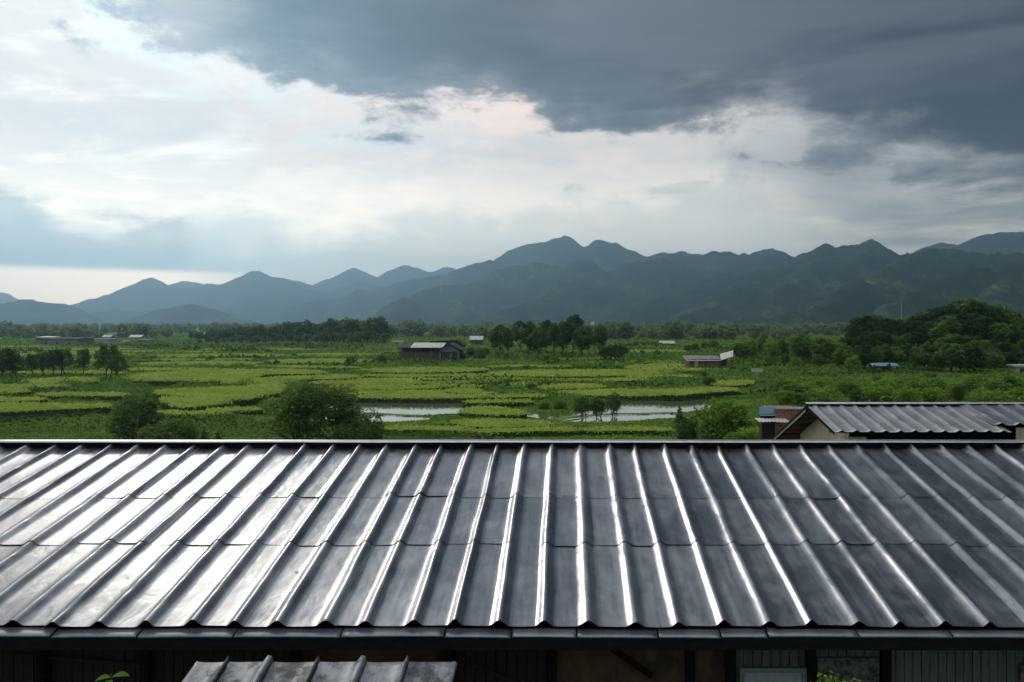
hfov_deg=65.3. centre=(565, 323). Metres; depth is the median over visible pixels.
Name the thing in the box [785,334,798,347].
leafy tree
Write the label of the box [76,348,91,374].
orchard tree
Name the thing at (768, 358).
leafy tree
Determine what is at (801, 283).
hills
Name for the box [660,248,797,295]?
hills
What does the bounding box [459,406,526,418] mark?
field
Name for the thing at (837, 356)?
tree
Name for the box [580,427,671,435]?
field
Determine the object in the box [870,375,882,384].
field bush
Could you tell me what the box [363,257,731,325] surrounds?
hills
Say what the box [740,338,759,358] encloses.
leafy tree
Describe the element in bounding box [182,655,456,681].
canopy roof
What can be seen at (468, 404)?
field
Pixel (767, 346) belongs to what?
leafy tree
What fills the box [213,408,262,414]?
field
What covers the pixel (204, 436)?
conical shrub
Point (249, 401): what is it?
field
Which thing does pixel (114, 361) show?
orchard tree
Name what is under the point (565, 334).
grove tree
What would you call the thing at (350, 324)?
woodland tree
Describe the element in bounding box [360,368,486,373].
field
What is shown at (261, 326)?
woodland tree
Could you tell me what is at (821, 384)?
field bush
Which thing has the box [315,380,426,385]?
field
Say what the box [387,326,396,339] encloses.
woodland tree
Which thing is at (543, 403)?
field bush
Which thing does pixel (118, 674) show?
sapling
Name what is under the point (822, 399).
field bush
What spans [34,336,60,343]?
farmhouse
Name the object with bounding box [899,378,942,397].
field bush
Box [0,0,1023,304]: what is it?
sky
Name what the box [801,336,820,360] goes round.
leafy tree
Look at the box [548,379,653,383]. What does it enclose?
field
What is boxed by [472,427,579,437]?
field
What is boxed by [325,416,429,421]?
pond
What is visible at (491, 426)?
field
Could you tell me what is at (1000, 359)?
tree
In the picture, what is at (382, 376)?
field
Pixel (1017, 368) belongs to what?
field hut
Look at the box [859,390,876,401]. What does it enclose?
field bush
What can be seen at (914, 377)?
field bush
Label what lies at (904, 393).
field bush
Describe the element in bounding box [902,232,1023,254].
hills
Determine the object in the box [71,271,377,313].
hills
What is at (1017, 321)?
tree
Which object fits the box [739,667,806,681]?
window
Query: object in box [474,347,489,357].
field bush
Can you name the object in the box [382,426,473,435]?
field
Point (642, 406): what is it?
pond
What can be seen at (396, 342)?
farmhouse
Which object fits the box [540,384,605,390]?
field
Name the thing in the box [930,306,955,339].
tree
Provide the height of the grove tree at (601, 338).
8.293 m
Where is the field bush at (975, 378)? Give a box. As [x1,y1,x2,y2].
[959,374,990,388]
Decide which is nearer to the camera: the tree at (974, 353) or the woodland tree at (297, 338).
the tree at (974, 353)
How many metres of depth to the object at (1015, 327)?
191.59 m
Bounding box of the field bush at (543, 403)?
[538,400,551,408]
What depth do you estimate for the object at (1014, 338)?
186.38 m
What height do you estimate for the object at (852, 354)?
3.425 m
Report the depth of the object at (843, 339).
193.45 m
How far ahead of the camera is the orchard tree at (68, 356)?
133.87 m
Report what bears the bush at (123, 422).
on the ground
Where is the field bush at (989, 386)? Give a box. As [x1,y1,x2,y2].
[985,379,1011,398]
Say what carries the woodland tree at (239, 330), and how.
on the ground
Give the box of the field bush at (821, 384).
[811,378,828,387]
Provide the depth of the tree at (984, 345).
149.49 m
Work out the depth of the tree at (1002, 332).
182.96 m
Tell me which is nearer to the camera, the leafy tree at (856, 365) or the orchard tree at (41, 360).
the orchard tree at (41, 360)
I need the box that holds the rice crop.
[0,345,755,434]
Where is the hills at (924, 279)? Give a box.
[755,248,1023,325]
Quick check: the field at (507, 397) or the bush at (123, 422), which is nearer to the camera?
the bush at (123, 422)
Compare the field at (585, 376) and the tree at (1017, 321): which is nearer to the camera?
the field at (585, 376)
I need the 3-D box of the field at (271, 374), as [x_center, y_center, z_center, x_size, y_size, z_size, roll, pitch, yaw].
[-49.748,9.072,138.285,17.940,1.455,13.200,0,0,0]
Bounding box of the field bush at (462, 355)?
[460,352,466,358]
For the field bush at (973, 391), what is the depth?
85.41 m
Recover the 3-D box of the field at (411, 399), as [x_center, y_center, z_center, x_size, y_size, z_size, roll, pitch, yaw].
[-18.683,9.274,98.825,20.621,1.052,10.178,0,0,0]
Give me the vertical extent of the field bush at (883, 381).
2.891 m
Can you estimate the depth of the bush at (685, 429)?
59.65 m
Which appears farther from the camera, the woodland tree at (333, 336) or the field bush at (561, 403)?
the woodland tree at (333, 336)
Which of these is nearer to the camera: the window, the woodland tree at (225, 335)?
the window
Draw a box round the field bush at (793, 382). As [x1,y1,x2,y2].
[779,379,806,391]
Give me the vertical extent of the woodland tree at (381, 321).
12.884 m
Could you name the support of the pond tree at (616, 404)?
on the ground
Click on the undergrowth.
(21, 341)
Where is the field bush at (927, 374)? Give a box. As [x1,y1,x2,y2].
[922,371,937,377]
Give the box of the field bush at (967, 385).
[961,381,973,393]
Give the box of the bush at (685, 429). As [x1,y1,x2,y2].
[673,416,697,439]
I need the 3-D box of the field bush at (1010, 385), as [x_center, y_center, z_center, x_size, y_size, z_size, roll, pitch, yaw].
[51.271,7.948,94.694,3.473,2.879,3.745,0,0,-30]
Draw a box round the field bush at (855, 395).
[848,388,865,401]
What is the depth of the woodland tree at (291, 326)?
390.23 m
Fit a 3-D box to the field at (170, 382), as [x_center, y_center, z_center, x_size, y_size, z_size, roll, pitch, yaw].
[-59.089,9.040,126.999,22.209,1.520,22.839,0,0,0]
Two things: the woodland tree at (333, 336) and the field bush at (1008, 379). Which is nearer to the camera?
the field bush at (1008, 379)
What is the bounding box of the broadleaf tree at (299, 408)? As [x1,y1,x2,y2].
[251,377,371,439]
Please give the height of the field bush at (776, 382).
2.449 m
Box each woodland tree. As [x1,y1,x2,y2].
[197,332,203,338]
[203,333,209,339]
[210,329,217,338]
[212,336,220,342]
[215,330,223,338]
[222,329,228,337]
[228,327,235,339]
[228,336,236,342]
[234,325,248,337]
[236,335,245,342]
[245,325,259,338]
[258,324,268,337]
[267,326,279,336]
[270,333,279,341]
[276,323,287,338]
[284,333,294,341]
[286,322,295,336]
[293,321,307,335]
[293,335,302,342]
[302,319,312,335]
[309,323,320,335]
[314,324,327,340]
[321,317,337,333]
[321,319,339,335]
[328,332,341,342]
[336,319,344,341]
[340,317,363,334]
[341,332,347,342]
[360,317,378,342]
[361,330,373,342]
[369,316,391,342]
[369,320,382,333]
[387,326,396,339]
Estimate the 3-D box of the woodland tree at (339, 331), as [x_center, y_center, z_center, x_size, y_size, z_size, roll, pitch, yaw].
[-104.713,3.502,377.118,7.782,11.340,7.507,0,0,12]
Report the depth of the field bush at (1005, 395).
80.42 m
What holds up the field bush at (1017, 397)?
on the ground
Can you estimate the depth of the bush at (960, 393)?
91.18 m
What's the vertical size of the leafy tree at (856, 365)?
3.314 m
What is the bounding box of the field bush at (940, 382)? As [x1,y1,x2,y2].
[924,376,946,388]
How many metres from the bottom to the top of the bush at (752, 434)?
2.529 m
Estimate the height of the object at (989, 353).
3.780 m
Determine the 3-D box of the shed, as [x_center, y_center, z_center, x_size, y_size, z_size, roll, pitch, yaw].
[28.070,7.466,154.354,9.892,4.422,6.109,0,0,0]
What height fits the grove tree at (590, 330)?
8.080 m
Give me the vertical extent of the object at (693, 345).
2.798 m
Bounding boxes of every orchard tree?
[0,348,20,379]
[7,354,29,379]
[24,353,39,374]
[37,352,50,374]
[46,349,64,375]
[56,349,76,374]
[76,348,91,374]
[93,344,120,378]
[108,353,129,379]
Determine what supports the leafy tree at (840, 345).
on the ground
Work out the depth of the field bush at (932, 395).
89.50 m
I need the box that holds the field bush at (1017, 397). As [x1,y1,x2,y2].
[1002,386,1023,401]
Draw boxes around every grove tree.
[487,324,506,356]
[500,327,514,358]
[511,320,523,349]
[519,321,538,357]
[526,327,549,357]
[537,320,551,350]
[547,322,563,355]
[554,321,573,355]
[562,314,584,356]
[572,326,592,355]
[585,325,593,353]
[591,324,607,350]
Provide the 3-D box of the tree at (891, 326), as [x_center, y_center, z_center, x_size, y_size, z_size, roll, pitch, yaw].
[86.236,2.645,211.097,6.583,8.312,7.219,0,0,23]
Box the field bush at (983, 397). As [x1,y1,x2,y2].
[967,390,1005,401]
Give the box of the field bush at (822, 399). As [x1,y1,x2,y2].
[814,394,836,401]
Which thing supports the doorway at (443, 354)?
in the barn
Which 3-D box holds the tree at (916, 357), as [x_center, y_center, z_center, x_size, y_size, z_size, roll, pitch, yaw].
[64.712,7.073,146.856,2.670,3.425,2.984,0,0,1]
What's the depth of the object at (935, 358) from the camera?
141.70 m
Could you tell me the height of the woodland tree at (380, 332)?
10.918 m
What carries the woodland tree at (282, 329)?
on the ground
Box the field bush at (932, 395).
[920,386,948,401]
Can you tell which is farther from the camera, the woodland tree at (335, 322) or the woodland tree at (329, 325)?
the woodland tree at (335, 322)
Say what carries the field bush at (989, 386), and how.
on the ground
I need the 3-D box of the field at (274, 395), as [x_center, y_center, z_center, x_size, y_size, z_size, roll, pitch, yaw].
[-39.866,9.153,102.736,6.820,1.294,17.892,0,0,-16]
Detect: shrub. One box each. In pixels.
[135,414,201,439]
[199,427,209,439]
[214,430,221,439]
[329,408,386,439]
[673,405,684,422]
[810,670,860,681]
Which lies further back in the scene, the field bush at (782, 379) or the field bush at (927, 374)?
the field bush at (927, 374)
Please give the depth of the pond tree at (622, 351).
181.04 m
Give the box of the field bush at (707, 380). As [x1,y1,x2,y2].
[701,376,715,386]
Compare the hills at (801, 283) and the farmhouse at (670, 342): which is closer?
the farmhouse at (670, 342)
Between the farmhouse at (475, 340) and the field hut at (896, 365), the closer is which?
the field hut at (896, 365)
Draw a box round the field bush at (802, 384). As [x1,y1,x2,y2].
[794,381,819,389]
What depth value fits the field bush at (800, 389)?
90.01 m
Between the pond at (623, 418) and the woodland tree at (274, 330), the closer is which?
the pond at (623, 418)
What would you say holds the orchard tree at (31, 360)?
on the ground
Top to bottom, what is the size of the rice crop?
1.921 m
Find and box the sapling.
[95,671,128,681]
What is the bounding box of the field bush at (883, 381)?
[868,378,900,388]
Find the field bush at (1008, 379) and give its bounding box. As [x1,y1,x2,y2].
[999,374,1022,394]
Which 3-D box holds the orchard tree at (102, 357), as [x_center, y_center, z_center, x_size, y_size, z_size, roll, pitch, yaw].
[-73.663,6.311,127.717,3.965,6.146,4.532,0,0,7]
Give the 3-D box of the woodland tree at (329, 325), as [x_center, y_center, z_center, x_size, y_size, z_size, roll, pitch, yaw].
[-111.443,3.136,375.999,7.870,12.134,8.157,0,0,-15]
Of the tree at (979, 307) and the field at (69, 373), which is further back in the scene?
the tree at (979, 307)
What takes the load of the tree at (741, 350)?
on the ground
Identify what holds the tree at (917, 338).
on the ground
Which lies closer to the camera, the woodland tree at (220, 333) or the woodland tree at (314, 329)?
the woodland tree at (220, 333)
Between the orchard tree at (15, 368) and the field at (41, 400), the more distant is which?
the orchard tree at (15, 368)
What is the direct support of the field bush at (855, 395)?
on the ground
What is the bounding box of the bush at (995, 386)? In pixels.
[991,384,1003,393]
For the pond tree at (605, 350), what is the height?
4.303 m
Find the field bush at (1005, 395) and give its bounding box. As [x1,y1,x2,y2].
[973,388,1014,401]
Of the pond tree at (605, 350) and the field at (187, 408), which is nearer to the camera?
the field at (187, 408)
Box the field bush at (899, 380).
[892,377,907,385]
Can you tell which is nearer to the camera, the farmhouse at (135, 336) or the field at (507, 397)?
the field at (507, 397)
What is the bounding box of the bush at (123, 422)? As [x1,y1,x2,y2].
[103,390,166,439]
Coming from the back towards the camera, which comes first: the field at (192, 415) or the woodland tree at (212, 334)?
the woodland tree at (212, 334)
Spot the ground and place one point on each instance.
(570, 416)
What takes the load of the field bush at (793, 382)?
on the ground
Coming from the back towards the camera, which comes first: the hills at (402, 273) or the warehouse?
the hills at (402, 273)
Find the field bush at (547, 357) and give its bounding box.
[541,354,555,362]
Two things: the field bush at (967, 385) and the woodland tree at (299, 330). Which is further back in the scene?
the woodland tree at (299, 330)
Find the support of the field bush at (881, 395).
on the ground
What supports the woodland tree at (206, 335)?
on the ground
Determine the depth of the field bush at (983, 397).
79.33 m
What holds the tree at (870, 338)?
on the ground
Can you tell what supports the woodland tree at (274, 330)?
on the ground
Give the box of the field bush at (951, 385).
[946,383,968,398]
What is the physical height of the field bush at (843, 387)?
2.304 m
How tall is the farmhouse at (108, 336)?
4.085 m
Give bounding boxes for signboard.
[751,368,762,371]
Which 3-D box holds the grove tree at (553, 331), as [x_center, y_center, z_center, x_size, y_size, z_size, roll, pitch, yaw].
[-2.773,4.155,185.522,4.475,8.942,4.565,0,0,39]
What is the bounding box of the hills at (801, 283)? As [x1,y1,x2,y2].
[666,239,902,324]
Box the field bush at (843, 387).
[836,381,853,397]
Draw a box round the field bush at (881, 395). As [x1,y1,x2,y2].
[861,383,900,401]
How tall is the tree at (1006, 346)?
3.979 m
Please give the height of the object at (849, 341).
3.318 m
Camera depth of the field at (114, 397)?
93.62 m
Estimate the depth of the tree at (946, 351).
140.12 m
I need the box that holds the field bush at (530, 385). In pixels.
[525,383,535,389]
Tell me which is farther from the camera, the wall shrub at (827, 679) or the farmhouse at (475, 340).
the farmhouse at (475, 340)
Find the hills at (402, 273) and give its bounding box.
[0,265,456,302]
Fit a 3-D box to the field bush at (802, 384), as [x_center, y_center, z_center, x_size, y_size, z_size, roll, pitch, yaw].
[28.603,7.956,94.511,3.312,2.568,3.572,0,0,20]
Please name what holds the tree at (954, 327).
on the ground
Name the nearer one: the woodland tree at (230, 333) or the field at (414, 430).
the field at (414, 430)
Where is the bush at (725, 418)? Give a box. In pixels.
[693,396,758,439]
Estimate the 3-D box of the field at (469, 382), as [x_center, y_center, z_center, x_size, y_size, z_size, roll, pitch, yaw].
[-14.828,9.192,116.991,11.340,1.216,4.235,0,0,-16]
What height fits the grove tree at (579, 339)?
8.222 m
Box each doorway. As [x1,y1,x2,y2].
[441,352,456,359]
[721,360,725,367]
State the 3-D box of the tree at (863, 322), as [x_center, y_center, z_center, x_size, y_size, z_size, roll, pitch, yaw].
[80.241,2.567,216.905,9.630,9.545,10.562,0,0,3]
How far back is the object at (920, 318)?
209.47 m
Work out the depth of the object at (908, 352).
154.22 m
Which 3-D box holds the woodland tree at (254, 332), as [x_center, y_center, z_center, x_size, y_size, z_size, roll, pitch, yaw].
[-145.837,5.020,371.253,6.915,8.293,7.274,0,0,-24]
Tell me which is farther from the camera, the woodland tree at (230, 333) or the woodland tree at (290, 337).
the woodland tree at (230, 333)
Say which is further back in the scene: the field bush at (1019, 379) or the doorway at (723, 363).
the doorway at (723, 363)
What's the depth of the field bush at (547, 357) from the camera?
171.83 m
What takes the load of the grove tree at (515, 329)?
on the ground
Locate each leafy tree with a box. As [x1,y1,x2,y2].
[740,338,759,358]
[759,339,781,359]
[763,355,773,365]
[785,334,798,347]
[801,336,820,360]
[826,339,848,361]
[842,355,861,370]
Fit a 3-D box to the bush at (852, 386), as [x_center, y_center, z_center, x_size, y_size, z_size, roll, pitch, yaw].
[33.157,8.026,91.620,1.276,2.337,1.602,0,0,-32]
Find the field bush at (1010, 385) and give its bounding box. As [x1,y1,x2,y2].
[981,378,1018,388]
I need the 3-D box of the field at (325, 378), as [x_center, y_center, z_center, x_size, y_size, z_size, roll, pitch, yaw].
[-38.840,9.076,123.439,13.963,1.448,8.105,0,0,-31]
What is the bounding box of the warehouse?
[36,337,95,344]
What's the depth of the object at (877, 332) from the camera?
192.64 m
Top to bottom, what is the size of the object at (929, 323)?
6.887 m
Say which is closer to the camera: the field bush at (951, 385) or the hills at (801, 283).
the field bush at (951, 385)
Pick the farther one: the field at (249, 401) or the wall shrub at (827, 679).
the field at (249, 401)
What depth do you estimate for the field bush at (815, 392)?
83.92 m
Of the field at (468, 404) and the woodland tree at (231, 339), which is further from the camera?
the woodland tree at (231, 339)
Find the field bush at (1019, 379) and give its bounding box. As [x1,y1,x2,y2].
[1003,374,1023,388]
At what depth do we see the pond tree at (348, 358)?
163.92 m
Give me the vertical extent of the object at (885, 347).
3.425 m
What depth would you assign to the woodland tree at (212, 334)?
384.99 m
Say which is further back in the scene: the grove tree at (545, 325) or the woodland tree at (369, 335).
the woodland tree at (369, 335)
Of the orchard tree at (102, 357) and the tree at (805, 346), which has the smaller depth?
the orchard tree at (102, 357)
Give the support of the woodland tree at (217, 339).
on the ground
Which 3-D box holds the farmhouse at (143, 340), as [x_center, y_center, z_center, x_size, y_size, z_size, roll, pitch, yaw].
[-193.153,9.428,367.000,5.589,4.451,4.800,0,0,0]
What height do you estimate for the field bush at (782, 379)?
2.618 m
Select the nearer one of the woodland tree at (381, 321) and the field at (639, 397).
the field at (639, 397)
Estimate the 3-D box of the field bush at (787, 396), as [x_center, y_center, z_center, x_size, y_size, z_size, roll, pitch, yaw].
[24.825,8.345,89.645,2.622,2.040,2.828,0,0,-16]
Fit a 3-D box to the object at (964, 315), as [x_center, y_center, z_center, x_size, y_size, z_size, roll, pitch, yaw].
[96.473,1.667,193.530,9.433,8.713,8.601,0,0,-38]
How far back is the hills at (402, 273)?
7084.27 m
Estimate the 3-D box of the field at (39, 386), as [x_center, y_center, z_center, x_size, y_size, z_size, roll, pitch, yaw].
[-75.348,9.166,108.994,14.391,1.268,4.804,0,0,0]
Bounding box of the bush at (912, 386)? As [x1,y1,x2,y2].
[903,383,920,398]
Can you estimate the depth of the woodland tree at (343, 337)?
346.41 m
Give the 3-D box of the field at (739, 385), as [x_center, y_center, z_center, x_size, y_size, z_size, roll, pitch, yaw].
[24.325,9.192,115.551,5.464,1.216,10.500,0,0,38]
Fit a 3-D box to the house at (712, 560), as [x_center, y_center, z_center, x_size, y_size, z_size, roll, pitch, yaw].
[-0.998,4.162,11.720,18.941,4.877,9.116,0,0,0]
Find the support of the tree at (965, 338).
on the ground
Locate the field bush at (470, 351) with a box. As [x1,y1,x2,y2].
[466,346,476,355]
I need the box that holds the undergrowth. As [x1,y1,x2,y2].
[0,333,1023,439]
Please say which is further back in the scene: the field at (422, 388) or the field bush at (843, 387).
the field at (422, 388)
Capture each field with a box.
[0,389,29,395]
[0,398,47,402]
[0,403,110,417]
[3,372,124,375]
[3,385,68,390]
[34,377,98,385]
[36,393,129,401]
[124,372,262,386]
[154,387,269,405]
[157,411,230,420]
[160,398,230,410]
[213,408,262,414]
[221,379,297,385]
[263,369,323,376]
[267,375,359,381]
[269,387,282,397]
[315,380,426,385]
[338,385,439,390]
[342,391,485,402]
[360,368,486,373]
[364,374,488,377]
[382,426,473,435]
[432,381,502,383]
[444,390,480,394]
[449,378,531,380]
[449,419,551,428]
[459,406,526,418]
[464,400,533,407]
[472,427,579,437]
[486,395,545,399]
[488,370,649,377]
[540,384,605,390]
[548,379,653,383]
[563,389,662,400]
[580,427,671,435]
[659,388,737,400]
[712,380,753,386]
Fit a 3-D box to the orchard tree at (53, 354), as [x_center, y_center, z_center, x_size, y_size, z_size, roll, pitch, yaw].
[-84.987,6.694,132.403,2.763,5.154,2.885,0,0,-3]
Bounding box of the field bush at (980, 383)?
[974,381,984,388]
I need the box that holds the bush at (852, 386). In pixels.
[846,383,858,401]
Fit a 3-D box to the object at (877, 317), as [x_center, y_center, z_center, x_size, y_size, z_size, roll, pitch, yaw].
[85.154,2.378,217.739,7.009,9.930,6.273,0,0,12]
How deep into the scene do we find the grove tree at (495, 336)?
183.39 m
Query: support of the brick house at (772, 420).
on the ground
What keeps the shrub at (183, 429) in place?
on the ground
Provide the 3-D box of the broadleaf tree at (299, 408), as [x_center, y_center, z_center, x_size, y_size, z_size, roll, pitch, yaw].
[-17.953,6.658,57.557,8.092,5.450,7.783,0,0,-36]
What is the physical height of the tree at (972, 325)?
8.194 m
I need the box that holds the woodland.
[0,318,850,339]
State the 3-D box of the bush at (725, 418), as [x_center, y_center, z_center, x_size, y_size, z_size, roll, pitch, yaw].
[11.474,7.332,57.064,4.730,4.158,4.770,0,0,15]
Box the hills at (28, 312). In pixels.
[0,299,279,325]
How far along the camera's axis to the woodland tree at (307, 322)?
398.17 m
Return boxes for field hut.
[868,363,898,371]
[1005,364,1023,372]
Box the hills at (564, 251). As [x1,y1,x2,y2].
[260,235,700,324]
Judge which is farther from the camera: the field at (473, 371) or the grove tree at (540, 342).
the grove tree at (540, 342)
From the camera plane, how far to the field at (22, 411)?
76.61 m
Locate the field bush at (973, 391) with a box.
[968,386,986,401]
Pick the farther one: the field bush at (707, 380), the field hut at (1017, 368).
the field hut at (1017, 368)
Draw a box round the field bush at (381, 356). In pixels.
[376,354,385,360]
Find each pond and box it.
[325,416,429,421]
[329,402,463,416]
[527,398,714,420]
[567,414,675,421]
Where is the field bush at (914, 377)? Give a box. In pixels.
[905,373,929,388]
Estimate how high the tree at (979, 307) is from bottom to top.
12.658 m
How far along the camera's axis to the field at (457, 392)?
98.48 m
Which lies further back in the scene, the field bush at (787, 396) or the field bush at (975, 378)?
the field bush at (975, 378)
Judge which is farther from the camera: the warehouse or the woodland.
the woodland
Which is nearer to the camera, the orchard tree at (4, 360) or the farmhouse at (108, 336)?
the orchard tree at (4, 360)
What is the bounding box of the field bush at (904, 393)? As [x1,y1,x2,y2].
[887,385,922,401]
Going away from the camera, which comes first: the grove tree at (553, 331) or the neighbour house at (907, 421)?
the neighbour house at (907, 421)
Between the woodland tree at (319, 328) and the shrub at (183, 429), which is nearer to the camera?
the shrub at (183, 429)
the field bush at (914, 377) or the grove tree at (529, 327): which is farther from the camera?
the grove tree at (529, 327)
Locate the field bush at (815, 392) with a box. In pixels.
[798,386,844,402]
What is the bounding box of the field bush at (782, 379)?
[768,374,791,390]
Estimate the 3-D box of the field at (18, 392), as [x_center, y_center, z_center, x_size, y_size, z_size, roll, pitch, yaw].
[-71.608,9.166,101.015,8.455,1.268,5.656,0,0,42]
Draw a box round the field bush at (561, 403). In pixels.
[551,399,567,408]
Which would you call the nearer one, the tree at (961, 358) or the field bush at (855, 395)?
the field bush at (855, 395)
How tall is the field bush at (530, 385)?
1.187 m
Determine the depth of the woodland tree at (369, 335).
332.42 m
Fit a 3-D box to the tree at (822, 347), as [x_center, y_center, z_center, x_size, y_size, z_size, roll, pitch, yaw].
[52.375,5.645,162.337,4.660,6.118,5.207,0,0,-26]
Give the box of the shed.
[683,350,732,367]
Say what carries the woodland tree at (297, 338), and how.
on the ground
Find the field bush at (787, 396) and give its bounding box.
[772,389,797,404]
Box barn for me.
[397,340,466,359]
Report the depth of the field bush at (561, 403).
85.49 m
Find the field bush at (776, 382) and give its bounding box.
[771,380,789,396]
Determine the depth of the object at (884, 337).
185.03 m
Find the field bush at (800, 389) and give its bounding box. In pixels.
[790,386,812,404]
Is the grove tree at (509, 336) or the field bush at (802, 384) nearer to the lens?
the field bush at (802, 384)
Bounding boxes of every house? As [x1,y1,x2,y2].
[0,439,1023,681]
[755,405,803,439]
[770,402,1023,439]
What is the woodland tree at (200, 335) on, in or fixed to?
on the ground
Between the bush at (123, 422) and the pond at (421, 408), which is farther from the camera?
the pond at (421, 408)
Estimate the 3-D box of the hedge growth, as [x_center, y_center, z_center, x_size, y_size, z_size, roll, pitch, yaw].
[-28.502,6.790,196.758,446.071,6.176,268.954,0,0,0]
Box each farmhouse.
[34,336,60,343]
[94,338,118,342]
[102,335,114,337]
[129,335,145,338]
[138,339,154,342]
[391,341,404,344]
[469,336,483,344]
[658,341,674,344]
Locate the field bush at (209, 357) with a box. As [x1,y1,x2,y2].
[205,355,214,359]
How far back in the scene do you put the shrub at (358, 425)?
56.61 m
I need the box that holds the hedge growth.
[0,341,1023,438]
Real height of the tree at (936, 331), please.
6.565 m
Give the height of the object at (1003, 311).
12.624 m
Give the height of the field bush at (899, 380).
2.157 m
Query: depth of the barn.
177.90 m
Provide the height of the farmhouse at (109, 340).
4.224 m
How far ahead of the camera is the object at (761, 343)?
183.81 m
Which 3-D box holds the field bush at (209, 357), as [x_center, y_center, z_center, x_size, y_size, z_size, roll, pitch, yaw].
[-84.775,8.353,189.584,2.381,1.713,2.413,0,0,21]
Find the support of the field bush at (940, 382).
on the ground
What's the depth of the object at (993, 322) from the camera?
187.99 m
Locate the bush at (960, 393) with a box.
[953,387,963,400]
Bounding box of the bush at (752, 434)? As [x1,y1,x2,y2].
[723,426,758,439]
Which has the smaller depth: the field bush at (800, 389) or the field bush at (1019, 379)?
the field bush at (800, 389)
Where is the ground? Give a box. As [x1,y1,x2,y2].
[0,326,1023,681]
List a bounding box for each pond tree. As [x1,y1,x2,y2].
[344,356,358,364]
[572,397,592,418]
[589,397,609,416]
[598,344,616,359]
[606,342,629,360]
[606,391,621,416]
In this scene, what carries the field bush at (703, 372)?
on the ground
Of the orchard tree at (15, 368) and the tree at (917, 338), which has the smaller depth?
the orchard tree at (15, 368)
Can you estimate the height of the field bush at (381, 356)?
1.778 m
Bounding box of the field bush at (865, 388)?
[859,385,874,394]
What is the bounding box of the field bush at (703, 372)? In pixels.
[694,369,707,376]

